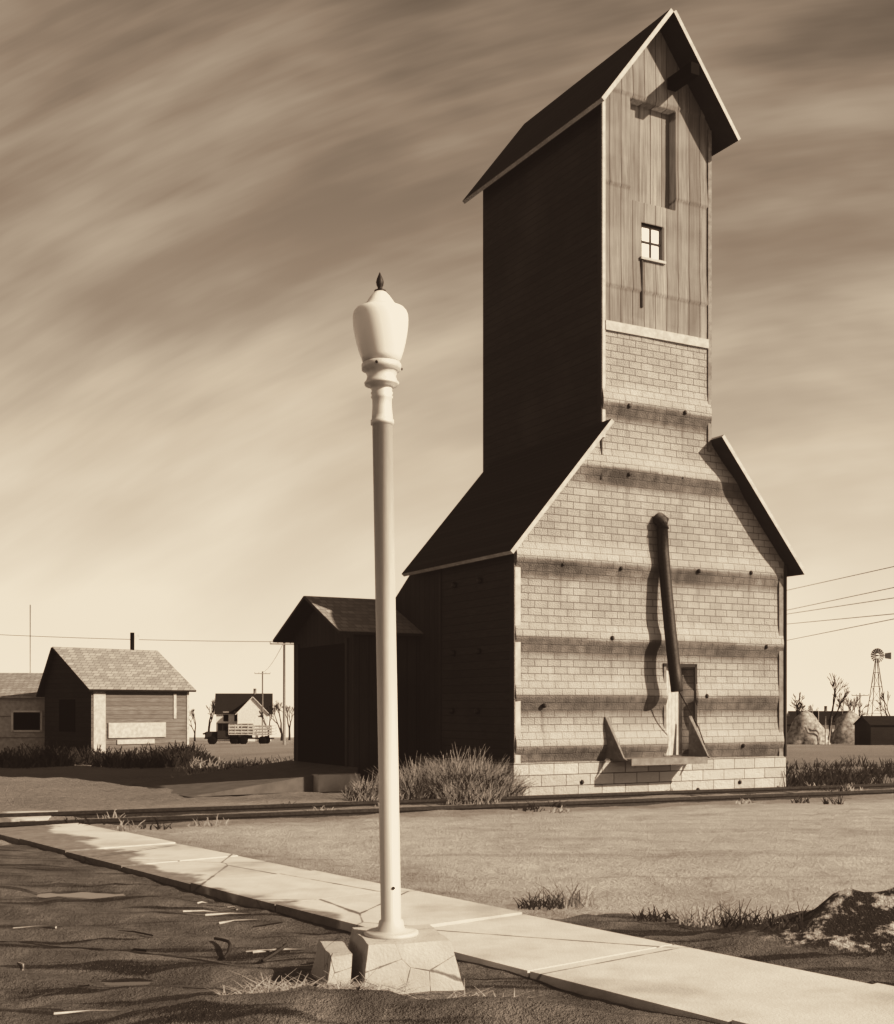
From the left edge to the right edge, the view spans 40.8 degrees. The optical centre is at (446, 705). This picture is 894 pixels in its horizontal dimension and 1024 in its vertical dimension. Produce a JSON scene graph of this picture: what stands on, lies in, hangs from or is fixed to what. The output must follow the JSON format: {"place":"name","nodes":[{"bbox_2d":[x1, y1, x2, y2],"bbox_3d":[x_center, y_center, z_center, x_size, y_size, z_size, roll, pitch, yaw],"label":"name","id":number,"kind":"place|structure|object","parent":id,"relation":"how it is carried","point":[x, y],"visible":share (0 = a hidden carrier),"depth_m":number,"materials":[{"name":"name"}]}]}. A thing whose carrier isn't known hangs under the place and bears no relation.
{"place":"outdoors","nodes":[
{"label":"outdoors","id":0,"kind":"place"},
{"bbox_2d":[0,737,893,1023],"bbox_3d":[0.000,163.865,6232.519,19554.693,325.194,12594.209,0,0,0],"label":"ground","id":1,"kind":"structure","parent":0,"point":[830,865],"depth_m":11.19,"materials":[{"name":"brown soil"}]},
{"bbox_2d":[0,673,44,753],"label":"neighboring building","id":2,"kind":"structure","parent":1,"relation":"on","point":[22,712],"depth_m":39.39,"materials":[{"name":"grey"}]},
{"bbox_2d":[37,891,151,985],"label":"puddle water","id":3,"kind":"structure","parent":1,"relation":"on","point":[113,982],"depth_m":11.02,"materials":[{"name":"grey liquid"}]},
{"bbox_2d":[36,632,196,753],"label":"small house","id":4,"kind":"structure","parent":1,"relation":"on","point":[125,699],"depth_m":37.65,"materials":[{"name":"beige wood"}]},
{"bbox_2d":[13,901,356,1014],"bbox_3d":[-1.942,1.672,8.326,2.296,0.121,3.585,0,0,-33],"label":"twig debris","id":5,"kind":"object","parent":1,"relation":"on","point":[283,948],"visible":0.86,"depth_m":8.32,"materials":[{"name":"beige wood"}]},
{"bbox_2d":[203,723,253,743],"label":"stake truck","id":6,"kind":"object","parent":1,"relation":"on","point":[225,731],"visible":0.95,"depth_m":115.55,"materials":[{"name":"black"}]},
{"bbox_2d":[214,689,272,740],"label":"house","id":7,"kind":"structure","parent":1,"relation":"on","point":[236,708],"depth_m":200.35,"materials":[{"name":"white paint"}]},
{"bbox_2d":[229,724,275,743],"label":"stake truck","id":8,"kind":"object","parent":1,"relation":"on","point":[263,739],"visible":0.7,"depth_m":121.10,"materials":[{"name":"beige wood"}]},
{"bbox_2d":[133,596,423,796],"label":"drive shed","id":9,"kind":"structure","parent":1,"relation":"on","point":[333,639],"depth_m":25.20,"materials":[{"name":"dark siding"},{"name":"dark shingle"}]},
{"bbox_2d":[311,924,463,993],"bbox_3d":[-0.384,1.588,7.438,0.847,0.352,0.728,0,0,-15],"label":"lamp footing","id":10,"kind":"object","parent":1,"relation":"on","point":[426,955],"visible":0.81,"depth_m":7.17,"materials":[{"name":"beige concrete"}]},
{"bbox_2d":[353,272,417,939],"bbox_3d":[-0.381,-0.632,7.450,0.344,4.105,0.344,-1,0,0],"label":"lamp post","id":11,"kind":"object","parent":10,"relation":"on","point":[380,321],"visible":1,"depth_m":7.39,"materials":[{"name":"white metal"}]},
{"bbox_2d":[0,783,893,827],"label":"rail track","id":12,"kind":"structure","parent":1,"relation":"on","point":[165,815],"depth_m":19.85,"materials":[{"name":"metal"}]},
{"bbox_2d":[0,739,893,1001],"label":"grass","id":13,"kind":"object","parent":1,"relation":"on","point":[472,784],"visible":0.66,"depth_m":21.53,"materials":[{"name":"brown plant"}]},
{"bbox_2d":[12,566,893,744],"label":"utility poles","id":14,"kind":"object","parent":1,"relation":"on","point":[284,707],"visible":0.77,"depth_m":101.89,"materials":[{"name":"brown wood"}]},
{"bbox_2d":[189,673,889,740],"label":"bare trees","id":15,"kind":"object","parent":1,"relation":"on","point":[798,707],"visible":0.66,"depth_m":177.97,"materials":[{"name":"brown plant"}]},
{"bbox_2d":[396,9,805,795],"bbox_3d":[3.078,-5.705,25.485,7.232,15.409,5.770,0,0,-29],"label":"grain elevator","id":16,"kind":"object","parent":1,"relation":"on","point":[598,571],"visible":1,"depth_m":23.70,"materials":[{"name":"wood"}]},
{"bbox_2d":[787,706,848,734],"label":"house","id":17,"kind":"structure","parent":1,"relation":"on","point":[819,715],"depth_m":190.80,"materials":[{"name":"white paint"}]},
{"bbox_2d":[787,710,859,744],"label":"haystacks","id":18,"kind":"object","parent":1,"relation":"on","point":[806,727],"visible":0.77,"depth_m":111.32,"materials":[{"name":"beige plant"}]},
{"bbox_2d":[787,716,893,744],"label":"sheds","id":19,"kind":"object","parent":1,"relation":"on","point":[874,730],"visible":0.32,"depth_m":100.56,"materials":[{"name":"brown wood"}]},
{"bbox_2d":[866,648,890,715],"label":"windmill","id":20,"kind":"object","parent":1,"relation":"on","point":[886,655],"visible":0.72,"depth_m":189.67,"materials":[{"name":"metal"}]},
{"bbox_2d":[0,811,893,1023],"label":"sidewalk","id":21,"kind":"structure","parent":0,"point":[649,975],"depth_m":8.41,"materials":[{"name":"concrete"}]},
{"bbox_2d":[0,0,893,736],"label":"sky","id":22,"kind":"structure","parent":0,"point":[200,200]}
]}

